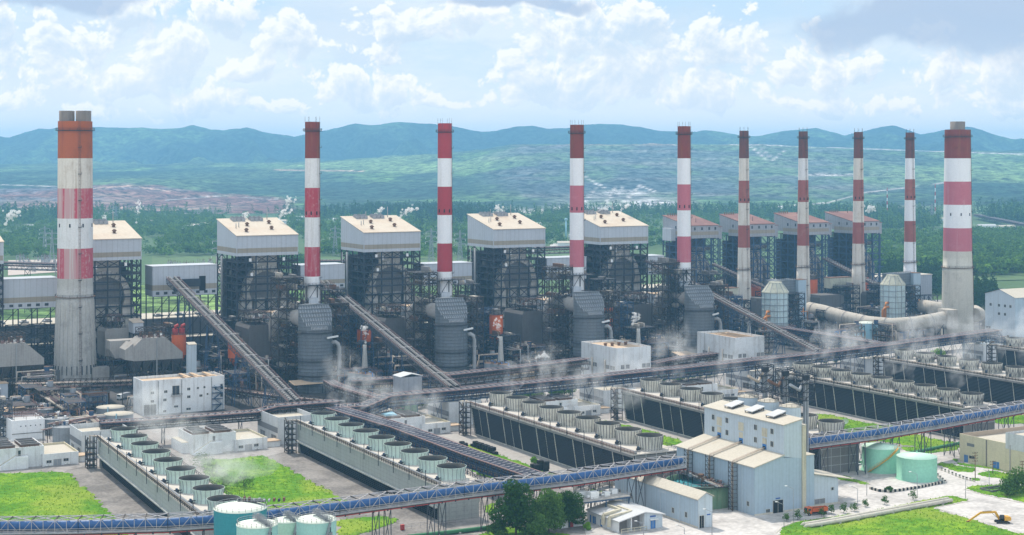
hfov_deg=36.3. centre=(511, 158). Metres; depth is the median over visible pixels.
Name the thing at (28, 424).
plant building
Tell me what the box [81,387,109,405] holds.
pipe skid
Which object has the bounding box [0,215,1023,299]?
plain ground
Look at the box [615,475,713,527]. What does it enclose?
warehouse
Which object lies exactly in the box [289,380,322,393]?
canopy
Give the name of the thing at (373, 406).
conveyor gallery
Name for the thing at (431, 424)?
treatment block
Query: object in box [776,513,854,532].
kerb
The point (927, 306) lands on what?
curved flue
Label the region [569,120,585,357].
chimney
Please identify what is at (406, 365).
pipe skid
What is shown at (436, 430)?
door
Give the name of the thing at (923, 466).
storage tank
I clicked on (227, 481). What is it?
tree
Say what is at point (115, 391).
coal yard
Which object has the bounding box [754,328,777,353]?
pipe skid
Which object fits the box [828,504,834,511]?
tree
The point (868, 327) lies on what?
storage tank
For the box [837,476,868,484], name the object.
grass
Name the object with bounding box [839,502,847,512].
tree
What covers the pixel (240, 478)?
tree
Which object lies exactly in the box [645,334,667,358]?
pipe skid
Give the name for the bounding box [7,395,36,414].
pipe skid
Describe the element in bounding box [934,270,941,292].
pine tree
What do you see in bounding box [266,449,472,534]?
concrete apron
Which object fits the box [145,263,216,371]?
bunker gallery
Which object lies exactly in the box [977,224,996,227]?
house
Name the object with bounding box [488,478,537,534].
tree
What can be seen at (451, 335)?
absorber tower
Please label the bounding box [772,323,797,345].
pipe skid
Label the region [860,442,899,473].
storage tank
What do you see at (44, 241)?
pylon
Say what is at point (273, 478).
grass
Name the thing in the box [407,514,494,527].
pipe fence
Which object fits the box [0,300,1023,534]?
plant yard
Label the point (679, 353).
canopy
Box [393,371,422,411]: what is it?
transfer house
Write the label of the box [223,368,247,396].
pipe skid
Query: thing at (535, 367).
conveyor gallery
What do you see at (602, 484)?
pipe rack
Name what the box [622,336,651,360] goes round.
pipe skid
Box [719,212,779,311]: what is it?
boiler house
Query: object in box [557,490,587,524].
tree
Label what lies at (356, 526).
grass
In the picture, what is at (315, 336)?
absorber tower
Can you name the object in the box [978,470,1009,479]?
grass
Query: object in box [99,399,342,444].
pipe rack
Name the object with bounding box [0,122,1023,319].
terrain
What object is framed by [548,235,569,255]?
field
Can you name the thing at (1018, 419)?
grass
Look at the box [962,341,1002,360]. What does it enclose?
pump house
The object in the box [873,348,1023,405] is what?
cooling tower
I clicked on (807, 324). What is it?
pipe skid
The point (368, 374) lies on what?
process tank
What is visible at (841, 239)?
boiler house
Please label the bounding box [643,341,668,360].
pipe skid
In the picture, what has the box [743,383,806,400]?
walkway bridge
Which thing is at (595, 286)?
access tower
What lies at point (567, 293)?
access tower
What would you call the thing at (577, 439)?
cooling tower
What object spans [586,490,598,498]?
air handling unit
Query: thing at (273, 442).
tool shed
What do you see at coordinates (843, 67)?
sky
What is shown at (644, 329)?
access tower
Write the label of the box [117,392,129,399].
lorry
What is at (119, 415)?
storage tank
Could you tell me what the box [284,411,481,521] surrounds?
cooling tower
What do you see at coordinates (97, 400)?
pipe skid
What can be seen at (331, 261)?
conveyor bridge
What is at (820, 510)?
tree
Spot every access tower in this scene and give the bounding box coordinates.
[0,396,12,436]
[5,323,47,382]
[45,324,54,368]
[151,321,183,375]
[197,342,230,377]
[213,315,240,368]
[270,272,303,386]
[288,300,302,368]
[321,284,346,368]
[323,298,348,378]
[337,309,363,371]
[351,337,386,376]
[377,303,399,359]
[405,266,437,374]
[423,295,436,363]
[452,279,480,347]
[459,295,483,368]
[473,307,497,358]
[486,330,520,363]
[514,296,541,307]
[542,263,572,360]
[550,316,564,344]
[560,288,569,356]
[587,276,615,310]
[595,289,619,339]
[614,301,633,338]
[623,322,655,360]
[651,257,679,357]
[669,269,691,356]
[697,270,724,325]
[705,280,728,329]
[717,291,742,330]
[726,299,750,325]
[733,317,764,350]
[816,307,848,332]
[833,282,859,312]
[867,282,880,312]
[916,294,937,313]
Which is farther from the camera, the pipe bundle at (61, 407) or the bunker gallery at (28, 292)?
the bunker gallery at (28, 292)
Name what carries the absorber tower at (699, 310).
on the plant yard at (154, 434)
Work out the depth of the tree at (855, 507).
574.20 m
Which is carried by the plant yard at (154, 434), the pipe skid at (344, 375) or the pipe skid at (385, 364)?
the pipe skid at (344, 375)
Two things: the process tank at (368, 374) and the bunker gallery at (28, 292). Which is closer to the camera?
the process tank at (368, 374)
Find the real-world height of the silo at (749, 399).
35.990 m
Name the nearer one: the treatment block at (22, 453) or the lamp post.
the lamp post
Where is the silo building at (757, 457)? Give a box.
[675,400,852,515]
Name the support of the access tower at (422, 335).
on the coal yard at (115, 391)
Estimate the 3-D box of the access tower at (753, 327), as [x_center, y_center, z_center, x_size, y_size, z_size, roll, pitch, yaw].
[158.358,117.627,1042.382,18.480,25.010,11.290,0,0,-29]
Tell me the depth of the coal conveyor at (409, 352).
859.20 m
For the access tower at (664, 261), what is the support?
on the coal yard at (115, 391)
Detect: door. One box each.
[53,458,61,465]
[144,405,149,415]
[150,404,155,414]
[172,385,179,394]
[245,444,251,450]
[434,428,439,433]
[592,515,595,523]
[650,520,655,528]
[699,515,703,527]
[773,499,782,512]
[964,454,967,462]
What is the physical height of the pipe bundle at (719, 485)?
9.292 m
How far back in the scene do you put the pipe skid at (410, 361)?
935.69 m
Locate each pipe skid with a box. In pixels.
[0,368,36,394]
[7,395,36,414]
[10,395,47,407]
[15,366,54,395]
[18,381,41,407]
[21,373,56,400]
[32,380,59,403]
[60,387,81,415]
[60,395,85,423]
[69,410,105,422]
[81,392,109,411]
[96,358,126,379]
[111,371,147,387]
[126,395,133,410]
[157,371,179,374]
[181,361,207,372]
[207,352,224,370]
[214,367,231,383]
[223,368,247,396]
[233,357,254,387]
[236,374,258,389]
[241,362,264,391]
[256,355,271,386]
[281,354,297,379]
[333,370,347,382]
[337,366,370,384]
[349,356,369,371]
[368,368,382,376]
[372,352,394,376]
[374,348,389,375]
[392,352,424,377]
[398,348,431,370]
[459,367,476,381]
[468,363,482,368]
[477,350,497,377]
[503,345,522,364]
[513,341,530,363]
[514,341,538,362]
[516,358,537,364]
[524,342,544,362]
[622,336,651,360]
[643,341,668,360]
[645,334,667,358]
[659,328,674,351]
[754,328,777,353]
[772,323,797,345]
[791,313,816,329]
[800,319,820,343]
[811,318,825,329]
[822,328,849,348]
[839,321,865,344]
[856,303,879,316]
[867,305,879,316]
[872,320,896,341]
[906,329,925,339]
[979,319,984,329]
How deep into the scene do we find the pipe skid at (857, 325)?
1086.84 m
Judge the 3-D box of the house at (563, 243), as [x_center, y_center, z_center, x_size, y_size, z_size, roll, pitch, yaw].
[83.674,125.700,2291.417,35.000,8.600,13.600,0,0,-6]
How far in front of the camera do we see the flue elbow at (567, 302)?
976.08 m
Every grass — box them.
[0,471,127,534]
[200,455,346,507]
[336,515,398,534]
[468,444,549,473]
[479,527,569,534]
[485,503,493,513]
[605,420,682,445]
[780,495,1023,534]
[817,413,958,446]
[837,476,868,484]
[901,446,959,452]
[937,461,974,471]
[957,462,1006,471]
[966,484,1023,501]
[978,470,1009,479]
[995,415,1023,423]
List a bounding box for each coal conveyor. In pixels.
[166,276,301,406]
[321,280,460,391]
[645,260,821,368]
[712,263,809,319]
[822,257,879,307]
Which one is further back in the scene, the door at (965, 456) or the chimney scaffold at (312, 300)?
the chimney scaffold at (312, 300)
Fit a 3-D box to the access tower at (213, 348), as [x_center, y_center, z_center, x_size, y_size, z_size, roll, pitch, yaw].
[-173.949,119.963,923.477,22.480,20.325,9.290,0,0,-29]
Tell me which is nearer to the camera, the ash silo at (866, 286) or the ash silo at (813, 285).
the ash silo at (813, 285)
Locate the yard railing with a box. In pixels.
[621,526,646,533]
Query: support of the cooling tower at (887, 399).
on the plant yard at (154, 434)
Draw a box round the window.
[814,498,824,504]
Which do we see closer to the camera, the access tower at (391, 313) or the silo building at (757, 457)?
the silo building at (757, 457)
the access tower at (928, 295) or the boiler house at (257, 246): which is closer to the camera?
the boiler house at (257, 246)
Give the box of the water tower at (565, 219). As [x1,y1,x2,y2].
[564,218,567,237]
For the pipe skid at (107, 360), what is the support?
on the plant yard at (154, 434)
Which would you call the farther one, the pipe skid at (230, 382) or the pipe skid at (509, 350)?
the pipe skid at (509, 350)
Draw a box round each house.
[0,236,3,374]
[55,219,141,368]
[70,421,125,455]
[128,318,143,370]
[216,214,298,355]
[258,408,311,444]
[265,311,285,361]
[340,207,420,352]
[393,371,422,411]
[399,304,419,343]
[428,395,480,424]
[467,205,545,341]
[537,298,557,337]
[557,241,569,245]
[579,384,635,409]
[584,203,648,300]
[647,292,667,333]
[662,213,723,309]
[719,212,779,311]
[719,287,738,317]
[726,365,777,388]
[774,211,833,300]
[824,276,851,309]
[825,209,883,310]
[841,353,890,373]
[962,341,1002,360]
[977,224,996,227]
[996,225,1015,227]
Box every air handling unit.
[576,490,586,496]
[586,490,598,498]
[601,491,609,496]
[609,488,617,493]
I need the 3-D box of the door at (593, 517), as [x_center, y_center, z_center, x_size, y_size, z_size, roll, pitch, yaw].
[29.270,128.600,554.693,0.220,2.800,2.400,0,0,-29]
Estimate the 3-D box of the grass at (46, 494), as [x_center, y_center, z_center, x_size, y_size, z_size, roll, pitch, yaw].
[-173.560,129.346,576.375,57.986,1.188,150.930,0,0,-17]
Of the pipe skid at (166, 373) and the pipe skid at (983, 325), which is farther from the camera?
the pipe skid at (983, 325)
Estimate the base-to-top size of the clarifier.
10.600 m
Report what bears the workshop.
on the plant yard at (154, 434)
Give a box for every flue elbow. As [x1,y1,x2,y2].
[268,307,297,341]
[406,303,434,333]
[543,296,572,325]
[653,291,683,318]
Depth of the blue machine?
1121.59 m
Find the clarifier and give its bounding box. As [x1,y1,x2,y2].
[663,470,729,508]
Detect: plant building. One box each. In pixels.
[0,380,7,399]
[1,409,45,439]
[4,406,27,411]
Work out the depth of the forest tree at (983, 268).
1710.93 m
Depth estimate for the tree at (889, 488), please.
607.05 m
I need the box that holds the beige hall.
[960,426,1023,473]
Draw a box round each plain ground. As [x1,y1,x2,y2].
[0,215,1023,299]
[8,259,56,274]
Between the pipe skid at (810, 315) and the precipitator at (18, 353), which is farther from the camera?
the pipe skid at (810, 315)
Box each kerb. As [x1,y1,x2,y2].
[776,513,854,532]
[940,509,1015,532]
[964,489,1023,502]
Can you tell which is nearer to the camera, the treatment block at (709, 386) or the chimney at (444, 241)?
the treatment block at (709, 386)
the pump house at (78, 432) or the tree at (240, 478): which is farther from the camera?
the pump house at (78, 432)
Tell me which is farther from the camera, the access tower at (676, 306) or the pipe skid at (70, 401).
the access tower at (676, 306)
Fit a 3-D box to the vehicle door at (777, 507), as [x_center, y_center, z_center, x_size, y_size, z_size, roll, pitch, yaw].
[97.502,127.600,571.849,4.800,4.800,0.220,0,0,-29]
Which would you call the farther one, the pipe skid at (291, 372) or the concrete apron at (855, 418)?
the pipe skid at (291, 372)
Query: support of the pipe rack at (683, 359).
on the plant yard at (154, 434)
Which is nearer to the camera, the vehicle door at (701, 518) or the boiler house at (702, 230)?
the vehicle door at (701, 518)
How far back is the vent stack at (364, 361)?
872.93 m
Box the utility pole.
[973,452,977,477]
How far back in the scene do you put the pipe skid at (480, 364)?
923.22 m
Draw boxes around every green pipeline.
[408,525,504,534]
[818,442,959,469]
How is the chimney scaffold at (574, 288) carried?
on the coal yard at (115, 391)
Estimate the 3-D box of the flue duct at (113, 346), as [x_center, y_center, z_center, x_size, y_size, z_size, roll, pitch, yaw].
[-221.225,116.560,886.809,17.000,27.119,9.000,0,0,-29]
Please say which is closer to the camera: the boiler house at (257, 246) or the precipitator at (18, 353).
the precipitator at (18, 353)
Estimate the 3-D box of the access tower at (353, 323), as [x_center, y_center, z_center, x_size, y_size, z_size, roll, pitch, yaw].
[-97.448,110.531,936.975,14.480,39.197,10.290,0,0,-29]
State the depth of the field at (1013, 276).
1704.92 m
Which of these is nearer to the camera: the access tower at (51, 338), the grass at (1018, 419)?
the grass at (1018, 419)
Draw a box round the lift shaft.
[186,342,196,372]
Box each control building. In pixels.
[133,371,223,415]
[581,339,650,383]
[697,330,763,369]
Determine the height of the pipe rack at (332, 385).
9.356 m
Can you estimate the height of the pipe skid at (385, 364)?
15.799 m
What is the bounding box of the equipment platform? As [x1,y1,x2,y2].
[578,487,630,523]
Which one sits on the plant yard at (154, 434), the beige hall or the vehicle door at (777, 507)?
the beige hall
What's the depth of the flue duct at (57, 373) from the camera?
877.29 m
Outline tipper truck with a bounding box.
[804,505,827,515]
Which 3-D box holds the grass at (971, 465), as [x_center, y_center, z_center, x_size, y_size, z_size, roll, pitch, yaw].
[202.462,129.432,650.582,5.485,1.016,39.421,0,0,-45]
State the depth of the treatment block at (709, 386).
841.36 m
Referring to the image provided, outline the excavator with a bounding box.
[966,511,1010,523]
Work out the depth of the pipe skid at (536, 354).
964.96 m
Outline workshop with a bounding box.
[985,288,1023,344]
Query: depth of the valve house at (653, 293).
1059.75 m
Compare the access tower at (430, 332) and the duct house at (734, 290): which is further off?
the duct house at (734, 290)
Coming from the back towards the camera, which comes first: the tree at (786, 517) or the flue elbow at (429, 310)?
the flue elbow at (429, 310)
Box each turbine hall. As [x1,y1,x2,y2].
[0,291,665,365]
[642,273,932,305]
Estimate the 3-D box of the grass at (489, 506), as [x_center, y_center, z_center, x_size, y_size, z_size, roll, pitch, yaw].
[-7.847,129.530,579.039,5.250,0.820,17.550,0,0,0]
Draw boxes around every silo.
[171,323,186,373]
[228,330,242,376]
[356,322,372,366]
[488,306,503,356]
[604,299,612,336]
[738,392,758,406]
[751,276,761,295]
[757,396,778,410]
[779,401,800,417]
[810,273,817,293]
[865,271,868,289]
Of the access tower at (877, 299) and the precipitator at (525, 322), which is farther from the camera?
the access tower at (877, 299)
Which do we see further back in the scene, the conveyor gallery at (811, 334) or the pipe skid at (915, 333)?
the pipe skid at (915, 333)
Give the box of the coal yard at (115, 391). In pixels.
[1,321,984,412]
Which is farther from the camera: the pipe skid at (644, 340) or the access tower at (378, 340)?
the pipe skid at (644, 340)
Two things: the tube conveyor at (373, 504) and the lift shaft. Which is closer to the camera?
the tube conveyor at (373, 504)
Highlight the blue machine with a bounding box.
[900,331,910,338]
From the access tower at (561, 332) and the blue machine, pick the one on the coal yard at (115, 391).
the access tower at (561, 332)
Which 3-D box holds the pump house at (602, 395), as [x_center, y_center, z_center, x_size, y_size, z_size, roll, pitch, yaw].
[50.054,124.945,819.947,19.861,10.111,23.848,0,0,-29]
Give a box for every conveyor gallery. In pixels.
[326,406,548,496]
[334,329,1002,418]
[348,357,589,402]
[779,326,883,351]
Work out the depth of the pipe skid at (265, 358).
889.87 m
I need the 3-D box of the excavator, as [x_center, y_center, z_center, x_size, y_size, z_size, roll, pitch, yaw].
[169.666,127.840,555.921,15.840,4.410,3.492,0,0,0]
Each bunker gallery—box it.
[0,275,56,365]
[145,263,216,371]
[293,262,344,360]
[414,261,471,344]
[535,256,585,337]
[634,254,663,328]
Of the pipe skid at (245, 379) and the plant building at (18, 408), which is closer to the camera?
the plant building at (18, 408)
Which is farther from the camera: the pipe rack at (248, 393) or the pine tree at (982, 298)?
the pine tree at (982, 298)
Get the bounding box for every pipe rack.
[15,377,131,404]
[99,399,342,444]
[224,385,338,407]
[323,379,404,411]
[480,344,654,359]
[573,481,612,506]
[651,352,718,374]
[667,344,827,367]
[988,335,1005,343]
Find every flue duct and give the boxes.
[34,369,59,381]
[92,366,122,383]
[106,338,132,387]
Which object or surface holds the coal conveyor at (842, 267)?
on the coal yard at (115, 391)
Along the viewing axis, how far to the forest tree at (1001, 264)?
1725.91 m
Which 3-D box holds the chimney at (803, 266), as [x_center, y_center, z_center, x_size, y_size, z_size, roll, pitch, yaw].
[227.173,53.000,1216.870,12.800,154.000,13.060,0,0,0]
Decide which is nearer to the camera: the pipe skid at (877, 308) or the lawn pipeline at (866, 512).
the lawn pipeline at (866, 512)
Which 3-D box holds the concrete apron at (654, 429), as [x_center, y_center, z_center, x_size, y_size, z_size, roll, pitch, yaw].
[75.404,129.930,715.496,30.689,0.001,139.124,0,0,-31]
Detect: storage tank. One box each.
[32,402,59,415]
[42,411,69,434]
[52,420,77,444]
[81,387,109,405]
[96,404,124,419]
[104,411,133,421]
[213,489,284,534]
[236,512,277,534]
[272,510,297,534]
[296,508,336,534]
[855,320,877,340]
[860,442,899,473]
[895,451,938,482]
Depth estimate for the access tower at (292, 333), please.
930.66 m
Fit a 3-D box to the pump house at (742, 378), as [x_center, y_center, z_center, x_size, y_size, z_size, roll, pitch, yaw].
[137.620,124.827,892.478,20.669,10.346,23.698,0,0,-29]
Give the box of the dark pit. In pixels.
[980,485,999,491]
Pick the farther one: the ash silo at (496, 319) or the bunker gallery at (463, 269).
the bunker gallery at (463, 269)
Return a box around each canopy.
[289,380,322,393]
[672,351,696,356]
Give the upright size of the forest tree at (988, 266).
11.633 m
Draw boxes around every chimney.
[53,111,96,389]
[303,117,321,303]
[437,119,453,296]
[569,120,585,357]
[676,126,692,355]
[736,127,751,323]
[795,127,810,319]
[851,128,865,312]
[902,132,917,315]
[941,121,974,334]
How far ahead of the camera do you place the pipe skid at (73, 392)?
773.50 m
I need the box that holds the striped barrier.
[869,481,942,492]
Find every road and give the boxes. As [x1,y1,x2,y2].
[134,344,961,425]
[582,448,1023,534]
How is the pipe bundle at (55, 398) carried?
on the plant yard at (154, 434)
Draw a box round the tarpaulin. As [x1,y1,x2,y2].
[382,411,396,415]
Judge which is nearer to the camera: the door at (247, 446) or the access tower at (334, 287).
the door at (247, 446)
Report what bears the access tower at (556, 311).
on the coal yard at (115, 391)
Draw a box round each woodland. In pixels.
[0,197,1023,223]
[0,206,1023,272]
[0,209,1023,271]
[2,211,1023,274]
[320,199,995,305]
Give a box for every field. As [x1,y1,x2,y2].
[152,254,223,263]
[280,252,471,273]
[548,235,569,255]
[973,273,1023,280]
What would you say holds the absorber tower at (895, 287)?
on the coal yard at (115, 391)
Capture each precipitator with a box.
[0,331,43,395]
[97,313,137,371]
[119,326,182,389]
[235,309,284,374]
[369,303,417,369]
[504,297,550,359]
[614,291,659,337]
[750,296,761,324]
[810,293,843,324]
[861,290,879,314]
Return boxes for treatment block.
[0,437,78,470]
[171,424,266,455]
[375,410,450,433]
[529,393,600,414]
[669,378,737,396]
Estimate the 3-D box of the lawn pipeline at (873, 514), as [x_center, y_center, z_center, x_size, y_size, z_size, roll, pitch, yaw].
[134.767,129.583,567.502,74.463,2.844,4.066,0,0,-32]
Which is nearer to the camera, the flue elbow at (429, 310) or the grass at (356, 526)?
the grass at (356, 526)
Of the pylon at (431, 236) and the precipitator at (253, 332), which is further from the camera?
the pylon at (431, 236)
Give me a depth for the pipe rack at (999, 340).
1050.05 m
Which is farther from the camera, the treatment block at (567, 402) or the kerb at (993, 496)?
the treatment block at (567, 402)
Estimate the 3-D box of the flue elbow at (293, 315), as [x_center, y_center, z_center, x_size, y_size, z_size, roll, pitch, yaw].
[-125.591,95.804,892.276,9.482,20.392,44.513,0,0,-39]
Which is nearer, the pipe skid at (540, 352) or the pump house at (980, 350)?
the pipe skid at (540, 352)
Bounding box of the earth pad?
[939,502,1023,531]
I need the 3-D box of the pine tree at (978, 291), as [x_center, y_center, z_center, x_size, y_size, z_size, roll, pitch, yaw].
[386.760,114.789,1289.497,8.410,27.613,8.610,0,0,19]
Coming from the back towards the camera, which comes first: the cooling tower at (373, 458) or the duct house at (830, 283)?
the duct house at (830, 283)
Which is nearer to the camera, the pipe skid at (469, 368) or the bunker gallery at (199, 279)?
the pipe skid at (469, 368)
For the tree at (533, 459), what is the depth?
662.86 m
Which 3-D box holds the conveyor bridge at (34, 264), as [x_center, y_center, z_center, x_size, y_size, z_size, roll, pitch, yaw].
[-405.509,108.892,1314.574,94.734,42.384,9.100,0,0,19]
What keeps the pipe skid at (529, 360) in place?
on the coal yard at (115, 391)
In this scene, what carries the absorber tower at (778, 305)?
on the coal yard at (115, 391)
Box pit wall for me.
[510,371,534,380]
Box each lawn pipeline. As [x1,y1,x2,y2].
[800,497,948,524]
[803,498,952,526]
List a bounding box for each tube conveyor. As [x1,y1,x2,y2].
[0,454,687,534]
[809,399,1023,474]
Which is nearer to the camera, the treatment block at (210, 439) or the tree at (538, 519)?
the tree at (538, 519)
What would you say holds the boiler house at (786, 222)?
on the plant yard at (154, 434)
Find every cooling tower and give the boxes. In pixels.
[85,426,240,534]
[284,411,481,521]
[459,391,676,482]
[611,378,859,472]
[768,362,996,437]
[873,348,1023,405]
[986,337,1023,370]
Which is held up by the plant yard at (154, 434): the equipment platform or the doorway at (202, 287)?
the equipment platform
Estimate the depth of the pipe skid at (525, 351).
959.62 m
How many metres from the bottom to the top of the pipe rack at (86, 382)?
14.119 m
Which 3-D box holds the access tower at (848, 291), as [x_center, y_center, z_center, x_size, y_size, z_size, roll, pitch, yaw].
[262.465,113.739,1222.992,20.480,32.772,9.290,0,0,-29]
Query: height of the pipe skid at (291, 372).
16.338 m
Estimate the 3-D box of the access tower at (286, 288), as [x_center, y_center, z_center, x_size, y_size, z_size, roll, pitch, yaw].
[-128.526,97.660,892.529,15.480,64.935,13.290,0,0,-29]
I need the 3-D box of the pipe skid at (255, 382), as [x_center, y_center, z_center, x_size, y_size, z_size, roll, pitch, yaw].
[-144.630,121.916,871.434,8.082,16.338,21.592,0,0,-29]
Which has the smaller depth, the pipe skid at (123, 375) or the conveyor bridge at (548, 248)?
the pipe skid at (123, 375)
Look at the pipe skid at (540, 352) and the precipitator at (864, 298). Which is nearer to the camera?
the pipe skid at (540, 352)
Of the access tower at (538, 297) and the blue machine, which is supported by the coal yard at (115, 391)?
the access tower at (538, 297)
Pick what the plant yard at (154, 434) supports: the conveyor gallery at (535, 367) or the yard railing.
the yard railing
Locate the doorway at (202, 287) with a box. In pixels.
[199,276,205,290]
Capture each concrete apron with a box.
[65,466,181,534]
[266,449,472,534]
[441,434,579,473]
[601,418,691,447]
[809,411,957,441]
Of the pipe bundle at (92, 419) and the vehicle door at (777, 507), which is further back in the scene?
the pipe bundle at (92, 419)
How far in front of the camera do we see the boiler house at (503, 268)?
1063.65 m
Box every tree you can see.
[192,452,214,466]
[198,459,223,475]
[210,472,234,487]
[231,472,254,488]
[486,521,508,534]
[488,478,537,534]
[521,511,548,534]
[530,456,537,462]
[534,487,566,533]
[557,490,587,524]
[582,522,591,529]
[782,513,789,520]
[794,509,801,519]
[819,507,825,515]
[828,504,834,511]
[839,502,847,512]
[849,503,858,510]
[881,495,888,502]
[884,486,893,491]
[893,260,897,271]
[908,488,917,498]
[930,348,945,354]
[932,270,939,292]
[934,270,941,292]
[973,256,991,260]
[973,264,986,272]
[977,264,992,273]
[977,281,984,308]
[978,286,984,309]
[988,260,1011,270]
[998,466,1023,492]
[998,477,1017,495]
[1008,261,1023,272]
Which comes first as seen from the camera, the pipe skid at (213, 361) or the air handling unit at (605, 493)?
the air handling unit at (605, 493)
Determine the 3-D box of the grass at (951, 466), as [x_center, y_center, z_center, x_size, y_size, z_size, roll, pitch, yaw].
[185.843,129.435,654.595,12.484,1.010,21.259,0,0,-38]
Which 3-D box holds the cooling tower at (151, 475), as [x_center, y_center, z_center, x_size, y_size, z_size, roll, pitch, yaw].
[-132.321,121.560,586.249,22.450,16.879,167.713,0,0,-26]
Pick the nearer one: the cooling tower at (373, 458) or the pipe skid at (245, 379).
the cooling tower at (373, 458)
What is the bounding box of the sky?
[0,0,1023,138]
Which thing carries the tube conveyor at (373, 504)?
on the plant yard at (154, 434)
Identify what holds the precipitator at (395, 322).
on the plant yard at (154, 434)
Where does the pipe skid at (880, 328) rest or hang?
on the coal yard at (115, 391)
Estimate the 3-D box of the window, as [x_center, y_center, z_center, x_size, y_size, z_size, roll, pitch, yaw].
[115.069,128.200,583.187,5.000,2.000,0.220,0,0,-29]
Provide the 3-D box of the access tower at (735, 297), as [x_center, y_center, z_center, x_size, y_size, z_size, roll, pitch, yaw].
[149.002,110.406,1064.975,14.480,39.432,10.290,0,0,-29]
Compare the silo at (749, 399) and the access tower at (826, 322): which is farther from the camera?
the access tower at (826, 322)
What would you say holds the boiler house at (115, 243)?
on the plant yard at (154, 434)
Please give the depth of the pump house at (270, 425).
714.19 m
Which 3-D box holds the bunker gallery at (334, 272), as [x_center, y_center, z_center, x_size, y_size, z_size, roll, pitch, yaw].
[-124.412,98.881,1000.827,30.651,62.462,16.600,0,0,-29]
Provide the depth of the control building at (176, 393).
798.33 m
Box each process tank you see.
[348,369,360,385]
[355,370,366,387]
[361,371,374,392]
[484,360,495,382]
[491,361,501,382]
[498,361,509,382]
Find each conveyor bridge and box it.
[0,261,56,312]
[320,260,344,263]
[532,246,569,263]
[973,214,1023,227]
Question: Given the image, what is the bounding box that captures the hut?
[558,516,585,527]
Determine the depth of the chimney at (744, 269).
1186.30 m
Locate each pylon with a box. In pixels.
[39,226,50,248]
[45,230,56,267]
[211,240,225,286]
[329,226,340,255]
[425,228,436,261]
[454,230,465,260]
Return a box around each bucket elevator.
[747,363,773,398]
[767,367,794,403]
[789,371,814,451]
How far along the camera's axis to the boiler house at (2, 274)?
894.19 m
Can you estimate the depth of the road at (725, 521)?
588.74 m
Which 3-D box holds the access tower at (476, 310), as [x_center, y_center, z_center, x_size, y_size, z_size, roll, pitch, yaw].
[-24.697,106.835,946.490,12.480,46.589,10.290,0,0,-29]
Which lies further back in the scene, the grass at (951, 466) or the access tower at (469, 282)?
the access tower at (469, 282)
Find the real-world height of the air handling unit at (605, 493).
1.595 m
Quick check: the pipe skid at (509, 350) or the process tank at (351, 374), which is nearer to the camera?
the process tank at (351, 374)
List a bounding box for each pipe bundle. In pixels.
[27,389,79,410]
[27,407,58,412]
[39,385,65,414]
[41,420,86,442]
[47,415,96,438]
[75,410,101,422]
[672,470,722,486]
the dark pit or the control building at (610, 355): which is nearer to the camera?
the dark pit
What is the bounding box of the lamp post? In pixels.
[785,485,793,521]
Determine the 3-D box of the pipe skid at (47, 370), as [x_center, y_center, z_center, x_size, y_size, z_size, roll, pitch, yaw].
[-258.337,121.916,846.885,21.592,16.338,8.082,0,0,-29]
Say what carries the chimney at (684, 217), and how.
on the plant yard at (154, 434)
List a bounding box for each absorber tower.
[296,303,341,392]
[433,297,476,381]
[571,291,612,371]
[682,285,722,362]
[761,277,807,339]
[880,271,920,317]
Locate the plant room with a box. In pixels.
[586,500,665,532]
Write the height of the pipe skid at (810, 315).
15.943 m
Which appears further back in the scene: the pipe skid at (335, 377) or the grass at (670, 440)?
the pipe skid at (335, 377)
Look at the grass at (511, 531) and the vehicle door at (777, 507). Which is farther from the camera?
the vehicle door at (777, 507)
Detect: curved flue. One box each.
[806,302,957,339]
[917,299,984,321]
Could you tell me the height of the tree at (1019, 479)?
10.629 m
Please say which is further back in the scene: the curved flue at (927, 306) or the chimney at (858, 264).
the chimney at (858, 264)
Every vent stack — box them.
[361,345,367,371]
[498,336,503,362]
[636,328,640,343]
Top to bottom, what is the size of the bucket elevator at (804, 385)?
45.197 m
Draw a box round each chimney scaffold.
[297,282,333,317]
[426,277,464,362]
[560,272,594,366]
[666,267,699,354]
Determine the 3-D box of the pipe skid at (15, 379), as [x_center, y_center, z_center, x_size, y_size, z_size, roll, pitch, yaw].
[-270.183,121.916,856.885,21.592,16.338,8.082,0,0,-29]
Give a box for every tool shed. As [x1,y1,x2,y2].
[79,452,91,461]
[267,438,280,446]
[451,422,460,430]
[601,405,609,412]
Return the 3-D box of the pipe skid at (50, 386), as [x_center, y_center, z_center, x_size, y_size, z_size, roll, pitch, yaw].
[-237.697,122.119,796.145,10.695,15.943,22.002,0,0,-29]
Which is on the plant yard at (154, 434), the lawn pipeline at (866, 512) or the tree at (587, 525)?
the tree at (587, 525)
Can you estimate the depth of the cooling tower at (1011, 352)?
950.59 m

